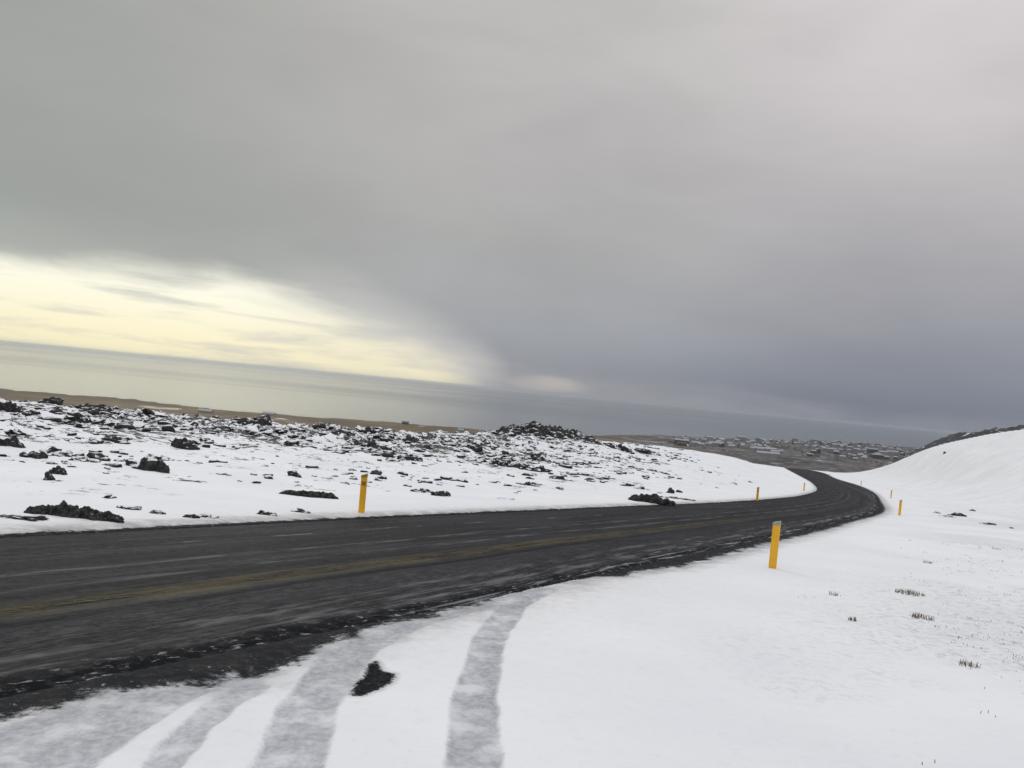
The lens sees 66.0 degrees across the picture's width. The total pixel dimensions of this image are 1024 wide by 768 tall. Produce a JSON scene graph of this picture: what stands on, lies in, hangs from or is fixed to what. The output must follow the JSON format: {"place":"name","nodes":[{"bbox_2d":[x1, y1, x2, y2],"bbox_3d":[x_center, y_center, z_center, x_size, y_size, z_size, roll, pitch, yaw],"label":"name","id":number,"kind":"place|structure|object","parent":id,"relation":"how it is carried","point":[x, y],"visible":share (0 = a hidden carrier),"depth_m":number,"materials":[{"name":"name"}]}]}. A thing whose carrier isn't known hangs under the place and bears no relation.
{"place":"outdoors","nodes":[
{"label":"outdoors","id":0,"kind":"place"},
{"bbox_2d":[0,343,954,458],"bbox_3d":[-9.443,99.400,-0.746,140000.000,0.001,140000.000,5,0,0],"label":"sea","id":1,"kind":"structure","parent":0,"point":[228,387],"depth_m":4101.34,"materials":[{"name":"grey liquid"}]},
{"bbox_2d":[0,388,1023,767],"bbox_3d":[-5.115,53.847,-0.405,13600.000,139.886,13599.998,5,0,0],"label":"snow ground","id":2,"kind":"structure","parent":0,"point":[738,656],"depth_m":8.08,"materials":[{"name":"snow"}]},
{"bbox_2d":[0,415,12,421],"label":"snow-covered rock","id":3,"kind":"object","parent":2,"relation":"on","point":[3,418],"visible":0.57,"depth_m":39.00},
{"bbox_2d":[0,401,21,412],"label":"lava rock","id":4,"kind":"object","parent":2,"relation":"on","point":[9,406],"visible":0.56,"depth_m":44.90,"materials":[{"name":"stone"}]},
{"bbox_2d":[0,435,25,447],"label":"lava rock","id":5,"kind":"object","parent":2,"relation":"on","point":[13,441],"visible":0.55,"depth_m":25.70,"materials":[{"name":"stone"}]},
{"bbox_2d":[4,428,28,435],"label":"lava rock","id":6,"kind":"object","parent":2,"relation":"on","point":[15,431],"visible":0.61,"depth_m":29.65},
{"bbox_2d":[0,514,48,521],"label":"lava rock","id":7,"kind":"object","parent":2,"relation":"on","point":[33,518],"visible":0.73,"depth_m":11.65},
{"bbox_2d":[21,410,41,416],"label":"lava rock","id":8,"kind":"object","parent":2,"relation":"on","point":[30,412],"visible":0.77,"depth_m":43.96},
{"bbox_2d":[19,451,47,458],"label":"lava rock","id":9,"kind":"object","parent":2,"relation":"on","point":[36,455],"visible":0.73,"depth_m":22.72,"materials":[{"name":"stone"}]},
{"bbox_2d":[43,471,55,479],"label":"lava rock","id":10,"kind":"object","parent":2,"relation":"on","point":[49,475],"visible":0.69,"depth_m":17.09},
{"bbox_2d":[38,397,63,404],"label":"lava rock","id":11,"kind":"object","parent":2,"relation":"on","point":[56,401],"visible":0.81,"depth_m":64.48,"materials":[{"name":"stone"}]},
{"bbox_2d":[31,417,77,425],"bbox_3d":[-23.514,1.917,40.606,2.212,0.408,0.804,5,0,-8],"label":"lava rock","id":12,"kind":"object","parent":2,"relation":"on","point":[61,421],"visible":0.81,"depth_m":40.39,"materials":[{"name":"stone"}]},
{"bbox_2d":[48,408,65,413],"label":"lava rock","id":13,"kind":"object","parent":2,"relation":"on","point":[55,410],"visible":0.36,"depth_m":47.74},
{"bbox_2d":[49,465,66,474],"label":"lava rock","id":14,"kind":"object","parent":2,"relation":"on","point":[58,470],"visible":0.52,"depth_m":18.90,"materials":[{"name":"stone"}]},
{"bbox_2d":[39,447,77,456],"bbox_3d":[-14.278,2.206,24.752,1.219,0.454,0.632,5,0,0],"label":"lava rock","id":15,"kind":"object","parent":2,"relation":"on","point":[51,450],"visible":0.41,"depth_m":24.64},
{"bbox_2d":[64,415,75,421],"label":"lava rock","id":16,"kind":"object","parent":2,"relation":"on","point":[71,418],"visible":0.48,"depth_m":41.91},
{"bbox_2d":[24,500,124,522],"bbox_3d":[-6.893,2.101,12.397,1.589,0.511,0.369,5,0,0],"label":"lava rock","id":17,"kind":"object","parent":2,"relation":"on","point":[63,508],"visible":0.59,"depth_m":12.32,"materials":[{"name":"stone"}]},
{"bbox_2d":[70,412,87,422],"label":"lava rock","id":18,"kind":"object","parent":2,"relation":"on","point":[78,415],"visible":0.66,"depth_m":42.50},
{"bbox_2d":[73,423,89,427],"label":"lava rock","id":19,"kind":"object","parent":2,"relation":"on","point":[81,425],"visible":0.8,"depth_m":40.12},
{"bbox_2d":[68,456,95,461],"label":"lava rock","id":20,"kind":"object","parent":2,"relation":"on","point":[80,458],"visible":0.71,"depth_m":22.93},
{"bbox_2d":[78,405,99,410],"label":"lava rock","id":21,"kind":"object","parent":2,"relation":"on","point":[89,407],"visible":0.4,"depth_m":62.74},
{"bbox_2d":[86,409,98,415],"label":"lava rock","id":22,"kind":"object","parent":2,"relation":"on","point":[93,412],"visible":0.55,"depth_m":60.31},
{"bbox_2d":[89,417,99,422],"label":"snow-covered rock","id":23,"kind":"object","parent":2,"relation":"on","point":[92,419],"visible":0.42,"depth_m":43.13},
{"bbox_2d":[86,452,105,458],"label":"lava rock","id":24,"kind":"object","parent":2,"relation":"on","point":[94,455],"visible":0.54,"depth_m":24.08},
{"bbox_2d":[87,419,114,426],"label":"lava rock","id":25,"kind":"object","parent":2,"relation":"on","point":[110,422],"visible":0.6,"depth_m":42.94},
{"bbox_2d":[92,406,113,413],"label":"lava rock","id":26,"kind":"object","parent":2,"relation":"on","point":[110,410],"visible":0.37,"depth_m":62.18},
{"bbox_2d":[102,493,116,498],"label":"lava rock","id":27,"kind":"object","parent":2,"relation":"on","point":[110,495],"visible":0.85,"depth_m":15.15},
{"bbox_2d":[101,463,121,467],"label":"lava rock","id":28,"kind":"object","parent":2,"relation":"on","point":[116,465],"visible":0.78,"depth_m":21.76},
{"bbox_2d":[101,435,129,443],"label":"lava rock","id":29,"kind":"object","parent":2,"relation":"on","point":[116,439],"visible":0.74,"depth_m":33.17,"materials":[{"name":"stone"}]},
{"bbox_2d":[114,422,135,429],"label":"lava rock","id":30,"kind":"object","parent":2,"relation":"on","point":[126,425],"visible":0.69,"depth_m":42.37,"materials":[{"name":"stone"}]},
{"bbox_2d":[116,505,141,509],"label":"lava rock","id":31,"kind":"object","parent":2,"relation":"on","point":[131,507],"visible":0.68,"depth_m":13.94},
{"bbox_2d":[123,458,139,465],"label":"lava rock","id":32,"kind":"object","parent":2,"relation":"on","point":[129,462],"visible":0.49,"depth_m":22.92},
{"bbox_2d":[132,421,144,427],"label":"lava rock","id":33,"kind":"object","parent":2,"relation":"on","point":[139,424],"visible":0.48,"depth_m":47.35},
{"bbox_2d":[141,408,154,415],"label":"lava rock","id":34,"kind":"object","parent":2,"relation":"on","point":[147,412],"visible":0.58,"depth_m":57.23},
{"bbox_2d":[135,427,161,431],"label":"lava rock","id":35,"kind":"object","parent":2,"relation":"on","point":[146,429],"visible":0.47,"depth_m":42.98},
{"bbox_2d":[143,416,157,422],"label":"lava rock","id":36,"kind":"object","parent":2,"relation":"on","point":[151,419],"visible":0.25,"depth_m":50.36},
{"bbox_2d":[138,457,169,473],"bbox_3d":[-10.114,2.430,22.215,0.971,0.706,0.492,5,0,0],"label":"lava rock","id":37,"kind":"object","parent":2,"relation":"on","point":[160,466],"visible":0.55,"depth_m":22.10,"materials":[{"name":"stone"}]},
{"bbox_2d":[149,509,165,513],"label":"lava rock","id":38,"kind":"object","parent":2,"relation":"on","point":[154,511],"visible":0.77,"depth_m":13.74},
{"bbox_2d":[154,455,174,460],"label":"lava rock","id":39,"kind":"object","parent":2,"relation":"on","point":[157,457],"visible":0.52,"depth_m":26.70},
{"bbox_2d":[161,426,174,432],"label":"lava rock","id":40,"kind":"object","parent":2,"relation":"on","point":[168,428],"visible":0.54,"depth_m":43.20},
{"bbox_2d":[171,437,199,449],"bbox_3d":[-13.886,2.728,33.496,1.238,0.936,0.758,5,0,0],"label":"lava rock","id":41,"kind":"object","parent":2,"relation":"on","point":[184,443],"visible":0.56,"depth_m":33.33,"materials":[{"name":"stone"}]},
{"bbox_2d":[182,514,199,518],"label":"lava rock","id":42,"kind":"object","parent":2,"relation":"on","point":[194,516],"visible":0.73,"depth_m":13.70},
{"bbox_2d":[182,420,203,429],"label":"lava rock","id":43,"kind":"object","parent":2,"relation":"on","point":[191,424],"visible":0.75,"depth_m":48.16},
{"bbox_2d":[190,437,202,444],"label":"lava rock","id":44,"kind":"object","parent":2,"relation":"on","point":[199,441],"visible":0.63,"depth_m":39.27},
{"bbox_2d":[197,408,213,412],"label":"building","id":45,"kind":"structure","parent":2,"relation":"on","point":[205,410],"depth_m":1482.88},
{"bbox_2d":[197,513,219,518],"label":"lava rock","id":46,"kind":"object","parent":2,"relation":"on","point":[207,515],"visible":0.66,"depth_m":13.96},
{"bbox_2d":[212,425,230,431],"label":"lava rock","id":47,"kind":"object","parent":2,"relation":"on","point":[224,428],"visible":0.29,"depth_m":50.55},
{"bbox_2d":[236,418,253,424],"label":"lava rock","id":48,"kind":"object","parent":2,"relation":"on","point":[246,420],"visible":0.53,"depth_m":62.20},
{"bbox_2d":[248,427,272,435],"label":"lava rock","id":49,"kind":"object","parent":2,"relation":"on","point":[263,430],"visible":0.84,"depth_m":50.58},
{"bbox_2d":[253,414,271,422],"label":"lava rock","id":50,"kind":"object","parent":2,"relation":"on","point":[257,418],"visible":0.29,"depth_m":63.34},
{"bbox_2d":[257,417,269,425],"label":"lava rock","id":51,"kind":"object","parent":2,"relation":"on","point":[262,421],"visible":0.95,"depth_m":61.78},
{"bbox_2d":[257,510,276,515],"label":"lava rock","id":52,"kind":"object","parent":2,"relation":"on","point":[262,512],"visible":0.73,"depth_m":15.20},
{"bbox_2d":[262,411,275,414],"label":"building","id":53,"kind":"structure","parent":2,"relation":"on","point":[267,413],"depth_m":1605.97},
{"bbox_2d":[275,428,287,433],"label":"lava rock","id":54,"kind":"object","parent":2,"relation":"on","point":[280,430],"visible":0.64,"depth_m":60.80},
{"bbox_2d":[283,440,299,445],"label":"lava rock","id":55,"kind":"object","parent":2,"relation":"on","point":[290,442],"visible":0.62,"depth_m":45.45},
{"bbox_2d":[287,470,301,477],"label":"lava rock","id":56,"kind":"object","parent":2,"relation":"on","point":[294,473],"visible":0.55,"depth_m":25.70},
{"bbox_2d":[284,432,312,441],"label":"lava rock","id":57,"kind":"object","parent":2,"relation":"on","point":[298,435],"visible":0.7,"depth_m":51.25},
{"bbox_2d":[291,508,310,513],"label":"lava rock","id":58,"kind":"object","parent":2,"relation":"on","point":[300,510],"visible":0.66,"depth_m":16.18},
{"bbox_2d":[278,490,338,498],"bbox_3d":[-5.099,2.824,19.747,1.520,0.334,0.479,5,0,3],"label":"lava rock","id":59,"kind":"object","parent":2,"relation":"on","point":[316,494],"visible":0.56,"depth_m":19.67,"materials":[{"name":"stone"}]},
{"bbox_2d":[312,422,325,428],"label":"lava rock","id":60,"kind":"object","parent":2,"relation":"on","point":[320,425],"visible":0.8,"depth_m":67.99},
{"bbox_2d":[326,423,335,429],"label":"lava rock","id":61,"kind":"object","parent":2,"relation":"on","point":[329,426],"visible":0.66,"depth_m":69.15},
{"bbox_2d":[333,430,349,435],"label":"lava rock","id":62,"kind":"object","parent":2,"relation":"on","point":[343,432],"visible":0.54,"depth_m":61.16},
{"bbox_2d":[355,425,365,431],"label":"lava rock","id":63,"kind":"object","parent":2,"relation":"on","point":[358,428],"visible":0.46,"depth_m":77.62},
{"bbox_2d":[354,441,367,445],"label":"lava rock","id":64,"kind":"object","parent":2,"relation":"on","point":[359,443],"visible":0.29,"depth_m":53.87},
{"bbox_2d":[358,474,367,512],"bbox_3d":[-3.283,2.528,17.320,0.145,1.138,0.101,5,-1,-1],"label":"marker post","id":65,"kind":"object","parent":2,"relation":"on","point":[362,497],"visible":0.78,"depth_m":17.29,"materials":[{"name":"yellow plastic"}]},
{"bbox_2d":[345,437,388,445],"bbox_3d":[-10.675,4.365,58.334,3.611,0.929,1.329,5,0,0],"label":"lava rock","id":66,"kind":"object","parent":2,"relation":"on","point":[356,439],"visible":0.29,"depth_m":58.03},
{"bbox_2d":[364,426,372,433],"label":"lava rock","id":67,"kind":"object","parent":2,"relation":"on","point":[368,429],"visible":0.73,"depth_m":71.37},
{"bbox_2d":[361,440,376,447],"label":"lava rock","id":68,"kind":"object","parent":2,"relation":"on","point":[371,443],"visible":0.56,"depth_m":51.75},
{"bbox_2d":[357,450,382,453],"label":"lava rock","id":69,"kind":"object","parent":2,"relation":"on","point":[370,451],"visible":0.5,"depth_m":46.68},
{"bbox_2d":[0,404,752,492],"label":"lava rubble","id":70,"kind":"object","parent":2,"relation":"on","point":[568,464],"visible":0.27,"depth_m":50.15,"materials":[{"name":"stone"}]},
{"bbox_2d":[370,470,382,475],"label":"lava rock","id":71,"kind":"object","parent":2,"relation":"on","point":[376,472],"visible":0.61,"depth_m":30.98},
{"bbox_2d":[374,445,390,450],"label":"lava rock","id":72,"kind":"object","parent":2,"relation":"on","point":[383,447],"visible":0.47,"depth_m":50.38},
{"bbox_2d":[380,438,392,441],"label":"lava rock","id":73,"kind":"object","parent":2,"relation":"on","point":[386,439],"visible":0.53,"depth_m":63.74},
{"bbox_2d":[382,451,393,457],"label":"lava rock","id":74,"kind":"object","parent":2,"relation":"on","point":[386,454],"visible":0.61,"depth_m":44.42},
{"bbox_2d":[402,434,411,441],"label":"lava rock","id":75,"kind":"object","parent":2,"relation":"on","point":[408,437],"visible":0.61,"depth_m":65.92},
{"bbox_2d":[397,453,422,461],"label":"lava rock","id":76,"kind":"object","parent":2,"relation":"on","point":[409,456],"visible":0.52,"depth_m":44.82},
{"bbox_2d":[410,487,433,492],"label":"lava rock","id":77,"kind":"object","parent":2,"relation":"on","point":[423,490],"visible":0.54,"depth_m":25.27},
{"bbox_2d":[424,444,437,449],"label":"lava rock","id":78,"kind":"object","parent":2,"relation":"on","point":[430,447],"visible":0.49,"depth_m":59.13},
{"bbox_2d":[0,468,877,697],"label":"road","id":79,"kind":"structure","parent":2,"relation":"on","point":[52,645],"depth_m":9.90,"materials":[{"name":"asphalt"}]},
{"bbox_2d":[0,516,771,612],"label":"road centre line","id":80,"kind":"object","parent":79,"relation":"on","point":[241,580],"visible":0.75,"depth_m":8.90,"materials":[{"name":"paint"}]},
{"bbox_2d":[431,491,450,495],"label":"lava rock","id":81,"kind":"object","parent":2,"relation":"on","point":[441,493],"visible":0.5,"depth_m":24.57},
{"bbox_2d":[465,455,482,460],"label":"lava rock","id":82,"kind":"object","parent":2,"relation":"on","point":[473,457],"visible":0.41,"depth_m":51.97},
{"bbox_2d":[470,445,479,452],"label":"lava rock","id":83,"kind":"object","parent":2,"relation":"on","point":[475,448],"visible":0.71,"depth_m":64.64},
{"bbox_2d":[468,444,487,453],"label":"lava rock","id":84,"kind":"object","parent":2,"relation":"on","point":[481,450],"visible":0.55,"depth_m":64.78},
{"bbox_2d":[473,440,483,446],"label":"lava rock","id":85,"kind":"object","parent":2,"relation":"on","point":[479,443],"visible":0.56,"depth_m":67.02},
{"bbox_2d":[489,455,502,459],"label":"lava rock","id":86,"kind":"object","parent":2,"relation":"on","point":[496,457],"visible":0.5,"depth_m":54.81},
{"bbox_2d":[493,451,501,455],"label":"lava rock","id":87,"kind":"object","parent":2,"relation":"on","point":[497,453],"visible":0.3,"depth_m":60.25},
{"bbox_2d":[489,459,515,467],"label":"lava rock","id":88,"kind":"object","parent":2,"relation":"on","point":[501,463],"visible":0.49,"depth_m":49.46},
{"bbox_2d":[497,497,514,499],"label":"lava rock","id":89,"kind":"object","parent":2,"relation":"on","point":[508,498],"visible":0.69,"depth_m":25.64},
{"bbox_2d":[512,463,530,469],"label":"lava rock","id":90,"kind":"object","parent":2,"relation":"on","point":[519,465],"visible":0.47,"depth_m":49.59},
{"bbox_2d":[518,481,539,486],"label":"lava rock","id":91,"kind":"object","parent":2,"relation":"on","point":[528,484],"visible":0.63,"depth_m":34.92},
{"bbox_2d":[531,465,550,472],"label":"lava rock","id":92,"kind":"object","parent":2,"relation":"on","point":[542,468],"visible":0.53,"depth_m":49.33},
{"bbox_2d":[494,420,601,444],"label":"lava mound","id":93,"kind":"object","parent":2,"relation":"on","point":[535,428],"visible":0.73,"depth_m":89.46,"materials":[{"name":"stone"}]},
{"bbox_2d":[549,474,564,479],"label":"lava rock","id":94,"kind":"object","parent":2,"relation":"on","point":[556,476],"visible":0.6,"depth_m":43.34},
{"bbox_2d":[577,472,594,476],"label":"lava rock","id":95,"kind":"object","parent":2,"relation":"on","point":[586,474],"visible":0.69,"depth_m":50.25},
{"bbox_2d":[605,442,634,453],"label":"lava rock","id":96,"kind":"object","parent":2,"relation":"on","point":[621,447],"visible":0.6,"depth_m":84.91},
{"bbox_2d":[634,448,651,453],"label":"lava rock","id":97,"kind":"object","parent":2,"relation":"on","point":[643,450],"visible":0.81,"depth_m":86.30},
{"bbox_2d":[628,493,675,505],"bbox_3d":[5.742,4.864,32.205,2.009,0.830,0.842,5,0,0],"label":"lava rock","id":98,"kind":"object","parent":2,"relation":"on","point":[654,498],"visible":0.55,"depth_m":32.01,"materials":[{"name":"stone"}]},
{"bbox_2d":[660,496,695,500],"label":"lava rock","id":99,"kind":"object","parent":2,"relation":"on","point":[675,497],"visible":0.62,"depth_m":36.94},
{"bbox_2d":[674,438,688,443],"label":"house","id":100,"kind":"structure","parent":2,"relation":"on","point":[676,440],"depth_m":2085.94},
{"bbox_2d":[737,435,746,440],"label":"house","id":101,"kind":"structure","parent":2,"relation":"on","point":[744,438],"depth_m":2644.20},
{"bbox_2d":[748,446,762,450],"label":"house","id":102,"kind":"structure","parent":2,"relation":"on","point":[750,448],"depth_m":2059.75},
{"bbox_2d":[754,446,776,451],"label":"building","id":103,"kind":"structure","parent":2,"relation":"on","point":[766,448],"depth_m":2088.84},
{"bbox_2d":[754,451,780,456],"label":"building","id":104,"kind":"structure","parent":2,"relation":"on","point":[766,453],"depth_m":1838.43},
{"bbox_2d":[768,521,780,568],"bbox_3d":[4.739,3.035,14.265,0.144,1.138,0.101,6,0,17],"label":"marker post","id":105,"kind":"object","parent":2,"relation":"on","point":[774,546],"visible":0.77,"depth_m":14.23,"materials":[{"name":"yellow plastic"}]},
{"bbox_2d":[668,436,908,463],"bbox_3d":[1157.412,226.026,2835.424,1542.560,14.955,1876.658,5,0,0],"label":"woodland","id":106,"kind":"object","parent":2,"relation":"on","point":[691,444],"visible":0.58,"depth_m":2103.24,"materials":[{"name":"plant"}]},
{"bbox_2d":[823,447,836,451],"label":"house","id":107,"kind":"structure","parent":2,"relation":"on","point":[828,449],"depth_m":2443.18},
{"bbox_2d":[851,449,864,453],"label":"house","id":108,"kind":"structure","parent":2,"relation":"on","point":[856,451],"depth_m":2522.16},
{"bbox_2d":[867,448,877,452],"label":"house","id":109,"kind":"structure","parent":2,"relation":"on","point":[873,450],"depth_m":2666.09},
{"bbox_2d":[870,453,883,458],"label":"house","id":110,"kind":"structure","parent":2,"relation":"on","point":[880,456],"depth_m":2282.01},
{"bbox_2d":[886,450,898,455],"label":"house","id":111,"kind":"structure","parent":2,"relation":"on","point":[892,452],"depth_m":2696.42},
{"bbox_2d":[898,500,901,514],"bbox_3d":[20.832,6.766,42.337,0.133,1.115,0.093,6,0,30],"label":"marker post","id":112,"kind":"object","parent":2,"relation":"on","point":[900,507],"visible":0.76,"depth_m":42.31,"materials":[{"name":"yellow plastic"}]},
{"bbox_2d":[895,588,924,596],"bbox_3d":[6.390,3.353,12.682,0.460,0.084,0.405,5,0,0],"label":"grass tuft","id":113,"kind":"object","parent":2,"relation":"on","point":[908,591],"visible":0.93,"depth_m":12.69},
{"bbox_2d":[798,494,1023,764],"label":"dry grass","id":114,"kind":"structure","parent":2,"relation":"on","point":[970,617],"depth_m":11.08,"materials":[{"name":"plant"}]},
{"bbox_2d":[912,612,933,620],"bbox_3d":[5.483,3.108,10.533,0.298,0.085,0.245,5,0,20],"label":"grass tuft","id":115,"kind":"object","parent":2,"relation":"on","point":[919,616],"visible":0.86,"depth_m":10.51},
{"bbox_2d":[950,512,966,516],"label":"lava rock","id":116,"kind":"object","parent":2,"relation":"on","point":[957,514],"visible":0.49,"depth_m":49.06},
{"bbox_2d":[959,658,980,667],"bbox_3d":[4.613,2.823,7.937,0.198,0.084,0.196,5,-1,43],"label":"grass tuft","id":117,"kind":"object","parent":2,"relation":"on","point":[961,663],"visible":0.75,"depth_m":7.95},
{"bbox_2d":[0,0,1023,432],"label":"sky","id":118,"kind":"structure","parent":0,"point":[802,209],"materials":[{"name":"grey"}]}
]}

